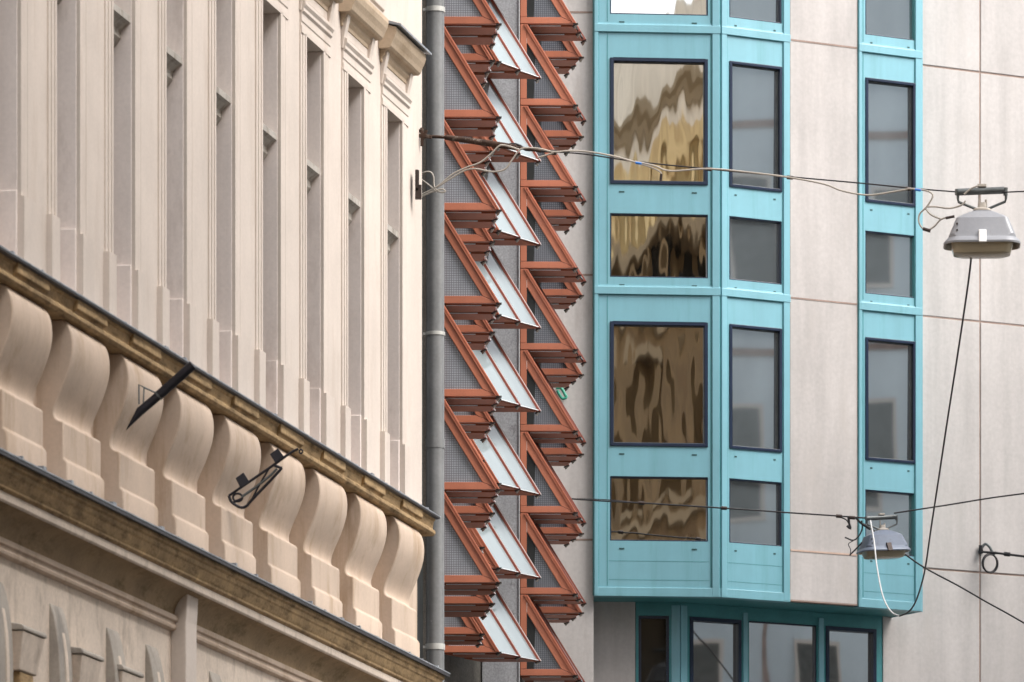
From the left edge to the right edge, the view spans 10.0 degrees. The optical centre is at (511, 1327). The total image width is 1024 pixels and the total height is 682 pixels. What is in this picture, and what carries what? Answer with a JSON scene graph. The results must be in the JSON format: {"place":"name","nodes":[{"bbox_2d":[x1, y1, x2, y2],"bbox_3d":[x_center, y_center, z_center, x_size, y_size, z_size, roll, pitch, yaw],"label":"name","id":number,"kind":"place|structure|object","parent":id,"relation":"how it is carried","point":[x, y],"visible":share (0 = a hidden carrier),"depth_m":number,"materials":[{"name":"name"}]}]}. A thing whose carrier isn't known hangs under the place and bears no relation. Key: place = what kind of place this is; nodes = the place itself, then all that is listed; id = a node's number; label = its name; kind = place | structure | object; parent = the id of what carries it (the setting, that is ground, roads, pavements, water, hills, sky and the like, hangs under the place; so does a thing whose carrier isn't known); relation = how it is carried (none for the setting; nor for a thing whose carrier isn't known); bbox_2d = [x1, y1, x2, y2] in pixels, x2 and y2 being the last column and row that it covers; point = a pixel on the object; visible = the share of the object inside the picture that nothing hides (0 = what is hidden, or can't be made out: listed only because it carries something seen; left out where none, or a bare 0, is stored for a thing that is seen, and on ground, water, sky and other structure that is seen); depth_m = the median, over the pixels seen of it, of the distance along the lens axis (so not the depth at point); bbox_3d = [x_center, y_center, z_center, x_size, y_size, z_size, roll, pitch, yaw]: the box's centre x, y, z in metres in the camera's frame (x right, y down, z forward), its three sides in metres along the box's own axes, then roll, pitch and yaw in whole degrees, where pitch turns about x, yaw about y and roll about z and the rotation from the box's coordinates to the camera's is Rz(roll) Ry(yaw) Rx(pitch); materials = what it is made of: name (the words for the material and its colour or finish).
{"place":"outdoors","nodes":[
{"label":"outdoors","id":0,"kind":"place"},
{"bbox_2d":[0,0,449,681],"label":"apartment building","id":1,"kind":"structure","parent":0,"point":[220,194],"depth_m":51.49,"materials":[{"name":"beige paint"}]},
{"bbox_2d":[114,3,130,47],"bbox_3d":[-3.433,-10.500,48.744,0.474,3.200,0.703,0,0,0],"label":"window sill","id":2,"kind":"structure","parent":1,"relation":"in","point":[122,19],"depth_m":48.89,"materials":[{"name":"beige stone"}]},
{"bbox_2d":[126,361,195,429],"bbox_3d":[-2.902,-7.704,48.427,0.598,0.565,0.092,0,0,12],"label":"flag holder","id":3,"kind":"object","parent":1,"relation":"attached to","point":[174,381],"visible":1,"depth_m":48.40,"materials":[{"name":"black paint"}]},
{"bbox_2d":[167,46,181,87],"bbox_3d":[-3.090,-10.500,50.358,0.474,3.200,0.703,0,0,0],"label":"window sill","id":4,"kind":"structure","parent":1,"relation":"in","point":[174,60],"depth_m":50.51,"materials":[{"name":"beige stone"}]},
{"bbox_2d":[216,86,230,125],"bbox_3d":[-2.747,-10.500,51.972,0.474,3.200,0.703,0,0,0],"label":"window sill","id":5,"kind":"structure","parent":1,"relation":"in","point":[223,100],"depth_m":52.12,"materials":[{"name":"beige stone"}]},
{"bbox_2d":[228,448,302,508],"bbox_3d":[-2.184,-7.522,51.838,0.673,0.544,0.033,0,0,0],"label":"wall bracket","id":6,"kind":"object","parent":1,"relation":"attached to","point":[277,456],"depth_m":51.83,"materials":[{"name":"black metal"}]},
{"bbox_2d":[263,124,276,160],"bbox_3d":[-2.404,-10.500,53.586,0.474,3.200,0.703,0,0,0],"label":"window sill","id":7,"kind":"structure","parent":1,"relation":"in","point":[269,136],"depth_m":53.74,"materials":[{"name":"beige stone"}]},
{"bbox_2d":[307,159,319,193],"bbox_3d":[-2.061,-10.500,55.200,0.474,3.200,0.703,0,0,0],"label":"window sill","id":8,"kind":"structure","parent":1,"relation":"in","point":[313,171],"depth_m":55.36,"materials":[{"name":"beige stone"}]},
{"bbox_2d":[348,192,359,225],"bbox_3d":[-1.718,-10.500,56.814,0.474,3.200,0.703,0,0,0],"label":"window sill","id":9,"kind":"structure","parent":1,"relation":"in","point":[353,203],"depth_m":56.97,"materials":[{"name":"beige stone"}]},
{"bbox_2d":[387,224,398,255],"bbox_3d":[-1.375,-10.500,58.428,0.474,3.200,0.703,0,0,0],"label":"window frame","id":10,"kind":"structure","parent":1,"relation":"in","point":[392,234],"depth_m":58.58,"materials":[{"name":"beige stone"}]},
{"bbox_2d":[415,169,421,199],"bbox_3d":[-0.947,-11.558,59.194,0.065,0.290,0.112,0,0,0],"label":"wall bracket","id":11,"kind":"object","parent":1,"relation":"attached to","point":[418,191],"visible":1,"depth_m":59.15,"materials":[{"name":"metal"}]},
{"bbox_2d":[423,0,444,681],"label":"drainpipe","id":12,"kind":"object","parent":1,"relation":"attached to","point":[434,334],"visible":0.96,"depth_m":60.07,"materials":[{"name":"metal"}]},
{"bbox_2d":[422,144,978,232],"bbox_3d":[1.856,-11.543,59.330,5.783,1.081,0.057,0,0,12],"label":"supply cable","id":13,"kind":"object","parent":1,"relation":"attached to","point":[434,189],"visible":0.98,"depth_m":59.42,"materials":[{"name":"metal"}]},
{"bbox_2d":[419,127,1023,192],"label":"span wire","id":14,"kind":"object","parent":1,"relation":"attached to","point":[423,135],"visible":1,"depth_m":59.65,"materials":[{"name":"metal"}]},
{"bbox_2d":[943,184,1020,258],"bbox_3d":[4.722,-11.126,58.788,0.772,0.724,0.550,0,0,3],"label":"street lamp","id":15,"kind":"object","parent":14,"relation":"hanging from","point":[981,231],"visible":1,"depth_m":58.63,"materials":[{"name":"grey metal"}]},
{"bbox_2d":[870,259,971,616],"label":"drooping cable","id":16,"kind":"object","parent":15,"relation":"hanging from","point":[970,264],"visible":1,"depth_m":65.36,"materials":[{"name":"black rubber"}]},
{"bbox_2d":[423,0,585,681],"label":"office building","id":17,"kind":"structure","parent":0,"point":[513,355],"depth_m":70.11,"materials":[{"name":"metal"}]},
{"bbox_2d":[556,388,567,399],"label":"green tube","id":18,"kind":"object","parent":17,"relation":"attached to","point":[565,397],"visible":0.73,"depth_m":77.86,"materials":[{"name":"plastic"}]},
{"bbox_2d":[572,493,1023,555],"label":"span wire","id":19,"kind":"object","parent":17,"relation":"attached to","point":[848,526],"visible":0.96,"depth_m":76.59,"materials":[{"name":"metal"}]},
{"bbox_2d":[856,513,910,559],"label":"street lamp","id":20,"kind":"object","parent":19,"relation":"hanging from","point":[890,545],"visible":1,"depth_m":76.47,"materials":[{"name":"metal"}]},
{"bbox_2d":[864,523,1023,623],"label":"guy wire","id":21,"kind":"object","parent":20,"relation":"attached to","point":[916,562],"visible":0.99,"depth_m":76.89,"materials":[{"name":"black metal"}]},
{"label":"ground","id":22,"kind":"structure","parent":0,"visible":0},
{"bbox_2d":[550,0,1023,681],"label":"corner building","id":23,"kind":"structure","parent":22,"relation":"on","point":[746,342],"depth_m":78.67,"materials":[{"name":"metal"}]},
{"bbox_2d":[639,616,668,681],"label":"window","id":24,"kind":"structure","parent":23,"relation":"in","point":[653,630],"depth_m":78.66,"materials":[{"name":"black glass"}]},
{"bbox_2d":[610,57,707,193],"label":"window","id":25,"kind":"structure","parent":23,"relation":"in","point":[659,106],"depth_m":77.98,"materials":[{"name":"glass"}]},
{"bbox_2d":[610,213,707,285],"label":"window","id":26,"kind":"structure","parent":23,"relation":"in","point":[641,245],"depth_m":78.00,"materials":[{"name":"brown glass"}]},
{"bbox_2d":[610,321,707,455],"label":"window","id":27,"kind":"structure","parent":23,"relation":"in","point":[659,370],"depth_m":77.98,"materials":[{"name":"glass"}]},
{"bbox_2d":[610,476,707,549],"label":"window","id":28,"kind":"structure","parent":23,"relation":"in","point":[628,521],"depth_m":78.00,"materials":[{"name":"brown glass"}]},
{"bbox_2d":[610,0,707,23],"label":"window","id":29,"kind":"structure","parent":23,"relation":"in","point":[646,7],"depth_m":77.98,"materials":[{"name":"glass"}]},
{"bbox_2d":[690,617,741,681],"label":"window","id":30,"kind":"structure","parent":23,"relation":"in","point":[715,643],"depth_m":78.95,"materials":[{"name":"grey glass"}]},
{"bbox_2d":[729,216,780,291],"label":"window","id":31,"kind":"structure","parent":23,"relation":"in","point":[754,244],"depth_m":78.34,"materials":[{"name":"grey glass"}]},
{"bbox_2d":[729,478,780,554],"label":"window","id":32,"kind":"structure","parent":23,"relation":"in","point":[745,527],"depth_m":78.34,"materials":[{"name":"grey glass"}]},
{"bbox_2d":[729,0,780,31],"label":"window","id":33,"kind":"structure","parent":23,"relation":"in","point":[758,10],"depth_m":78.34,"materials":[{"name":"grey glass"}]},
{"bbox_2d":[729,61,781,199],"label":"window","id":34,"kind":"structure","parent":23,"relation":"in","point":[755,90],"depth_m":78.34,"materials":[{"name":"glass"}]},
{"bbox_2d":[729,324,781,460],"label":"window","id":35,"kind":"structure","parent":23,"relation":"in","point":[755,352],"depth_m":78.32,"materials":[{"name":"glass"}]},
{"bbox_2d":[749,621,815,681],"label":"window","id":36,"kind":"structure","parent":23,"relation":"in","point":[778,652],"depth_m":79.46,"materials":[{"name":"grey glass"}]},
{"bbox_2d":[826,626,876,681],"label":"window","id":37,"kind":"structure","parent":23,"relation":"in","point":[851,653],"depth_m":80.00,"materials":[{"name":"grey glass"}]},
{"bbox_2d":[865,231,913,305],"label":"window","id":38,"kind":"structure","parent":23,"relation":"in","point":[888,256],"depth_m":79.36,"materials":[{"name":"grey glass"}]},
{"bbox_2d":[865,490,913,564],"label":"window","id":39,"kind":"structure","parent":23,"relation":"in","point":[876,502],"depth_m":79.40,"materials":[{"name":"grey glass"}]},
{"bbox_2d":[865,0,913,47],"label":"window","id":40,"kind":"structure","parent":23,"relation":"in","point":[884,18],"depth_m":79.36,"materials":[{"name":"grey glass"}]},
{"bbox_2d":[865,77,915,214],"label":"window","id":41,"kind":"structure","parent":23,"relation":"in","point":[890,105],"depth_m":79.38,"materials":[{"name":"glass"}]},
{"bbox_2d":[865,337,915,471],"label":"window","id":42,"kind":"structure","parent":23,"relation":"in","point":[890,364],"depth_m":79.38,"materials":[{"name":"glass"}]},
{"bbox_2d":[978,543,1023,573],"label":"wall anchor","id":43,"kind":"object","parent":23,"relation":"attached to","point":[991,552],"depth_m":80.81,"materials":[{"name":"metal"}]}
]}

